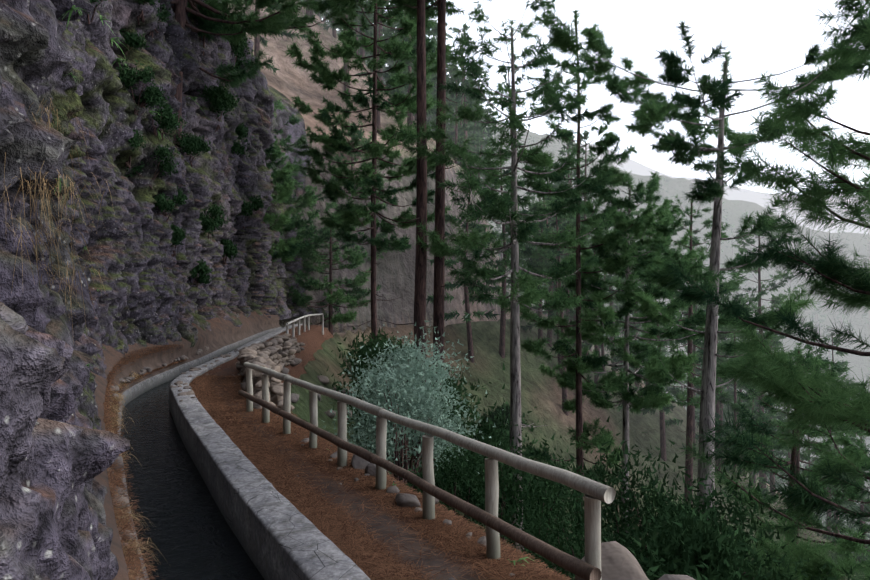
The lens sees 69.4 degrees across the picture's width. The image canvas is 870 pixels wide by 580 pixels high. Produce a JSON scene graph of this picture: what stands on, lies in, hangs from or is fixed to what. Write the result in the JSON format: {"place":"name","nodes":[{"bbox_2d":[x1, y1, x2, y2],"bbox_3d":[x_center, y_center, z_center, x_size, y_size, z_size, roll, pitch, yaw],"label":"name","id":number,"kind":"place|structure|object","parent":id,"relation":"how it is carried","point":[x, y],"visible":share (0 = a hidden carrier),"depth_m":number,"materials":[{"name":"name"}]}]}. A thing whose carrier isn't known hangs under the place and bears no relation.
{"place":"outdoors","nodes":[
{"label":"outdoors","id":0,"kind":"place"},
{"bbox_2d":[0,0,340,579],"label":"cliff rock","id":1,"kind":"object","parent":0,"point":[60,449],"visible":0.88,"depth_m":11.52,"materials":[{"name":"grey stone"}]},
{"bbox_2d":[170,0,362,146],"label":"pine tree","id":2,"kind":"object","parent":1,"relation":"on","point":[277,24],"depth_m":19.94,"materials":[{"name":"green plant"}]},
{"bbox_2d":[261,133,313,263],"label":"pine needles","id":3,"kind":"object","parent":1,"relation":"on","point":[285,251],"depth_m":32.93,"materials":[{"name":"green plant"}]},
{"bbox_2d":[269,99,330,255],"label":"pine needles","id":4,"kind":"object","parent":1,"relation":"on","point":[301,225],"depth_m":35.36,"materials":[{"name":"green plant"}]},
{"bbox_2d":[287,207,382,334],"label":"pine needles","id":5,"kind":"object","parent":1,"relation":"on","point":[300,300],"depth_m":36.31,"materials":[{"name":"green plant"}]},
{"bbox_2d":[121,352,263,579],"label":"water","id":6,"kind":"structure","parent":0,"point":[191,534],"depth_m":5.92,"materials":[{"name":"black liquid"}]},
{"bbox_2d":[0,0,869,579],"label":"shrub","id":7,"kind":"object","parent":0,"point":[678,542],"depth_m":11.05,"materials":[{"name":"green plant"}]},
{"bbox_2d":[121,0,869,579],"bbox_3d":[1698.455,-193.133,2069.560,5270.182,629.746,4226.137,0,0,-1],"label":"terrain","id":8,"kind":"structure","parent":0,"point":[395,280],"depth_m":46.61,"materials":[{"name":"brown soil"}]},
{"bbox_2d":[90,310,525,579],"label":"levada strip","id":9,"kind":"object","parent":8,"relation":"on","point":[278,535],"visible":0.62,"depth_m":5.62,"materials":[{"name":"concrete"}]},
{"bbox_2d":[286,313,323,336],"bbox_3d":[-5.199,1.553,24.632,0.522,0.976,8.407,0,0,-2],"label":"railing","id":10,"kind":"object","parent":9,"relation":"on","point":[293,325],"visible":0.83,"depth_m":25.53,"materials":[{"name":"brown wood"}]},
{"bbox_2d":[103,344,570,579],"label":"pine needle litter","id":11,"kind":"object","parent":9,"relation":"on","point":[240,434],"visible":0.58,"depth_m":4.93,"materials":[{"name":"brown plant"}]},
{"bbox_2d":[238,362,615,579],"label":"wooden railing","id":12,"kind":"object","parent":9,"relation":"on","point":[595,495],"visible":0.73,"depth_m":4.42,"materials":[{"name":"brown wood"}]},
{"bbox_2d":[291,167,338,279],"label":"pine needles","id":13,"kind":"object","parent":8,"relation":"on","point":[332,206],"depth_m":38.92,"materials":[{"name":"green plant"}]},
{"bbox_2d":[329,119,392,260],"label":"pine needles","id":14,"kind":"object","parent":8,"relation":"on","point":[359,136],"depth_m":43.13,"materials":[{"name":"green plant"}]},
{"bbox_2d":[284,0,452,341],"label":"thin pine","id":15,"kind":"object","parent":8,"relation":"on","point":[349,217],"depth_m":28.10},
{"bbox_2d":[105,333,694,579],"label":"stones","id":16,"kind":"object","parent":8,"relation":"on","point":[619,561],"visible":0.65,"depth_m":9.59,"materials":[{"name":"grey stone"}]},
{"bbox_2d":[378,0,432,381],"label":"tree trunk","id":17,"kind":"object","parent":8,"relation":"on","point":[420,268],"visible":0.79,"depth_m":19.53,"materials":[{"name":"brown plant"}]},
{"bbox_2d":[369,0,435,4],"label":"pine needles","id":18,"kind":"object","parent":17,"relation":"attached to","point":[431,1],"visible":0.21,"depth_m":21.14,"materials":[{"name":"green plant"}]},
{"bbox_2d":[411,0,475,463],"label":"tree trunk","id":19,"kind":"object","parent":8,"relation":"on","point":[438,301],"visible":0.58,"depth_m":20.10,"materials":[{"name":"brown plant"}]},
{"bbox_2d":[391,0,513,20],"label":"pine needles","id":20,"kind":"object","parent":19,"relation":"attached to","point":[450,5],"visible":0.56,"depth_m":21.09,"materials":[{"name":"green plant"}]},
{"bbox_2d":[231,0,869,557],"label":"hillside pines","id":21,"kind":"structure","parent":8,"relation":"on","point":[477,134],"depth_m":51.84,"materials":[{"name":"green plant"}]},
{"bbox_2d":[496,9,661,552],"bbox_3d":[5.186,0.787,24.279,5.812,23.169,5.088,0,0,-1],"label":"sparse pine","id":22,"kind":"object","parent":8,"relation":"on","point":[608,381],"depth_m":23.61,"materials":[{"name":"green plant"}]},
{"bbox_2d":[394,0,869,575],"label":"pines","id":23,"kind":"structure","parent":8,"relation":"on","point":[492,204],"depth_m":19.38,"materials":[{"name":"green plant"}]},
{"bbox_2d":[538,170,737,531],"bbox_3d":[7.938,5.158,24.910,7.225,19.902,6.712,0,0,-1],"label":"pine","id":24,"kind":"object","parent":8,"relation":"on","point":[652,397],"depth_m":24.13,"materials":[{"name":"green plant"}]},
{"bbox_2d":[532,3,869,512],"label":"pine tree","id":25,"kind":"object","parent":8,"relation":"on","point":[648,114],"depth_m":16.25,"materials":[{"name":"green plant"}]},
{"bbox_2d":[574,0,869,579],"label":"pine","id":26,"kind":"object","parent":8,"relation":"on","point":[778,386],"depth_m":8.91,"materials":[{"name":"green plant"}]},
{"bbox_2d":[322,0,869,193],"label":"sky","id":27,"kind":"structure","parent":0,"point":[759,32],"materials":[{"name":"white"}]}
]}

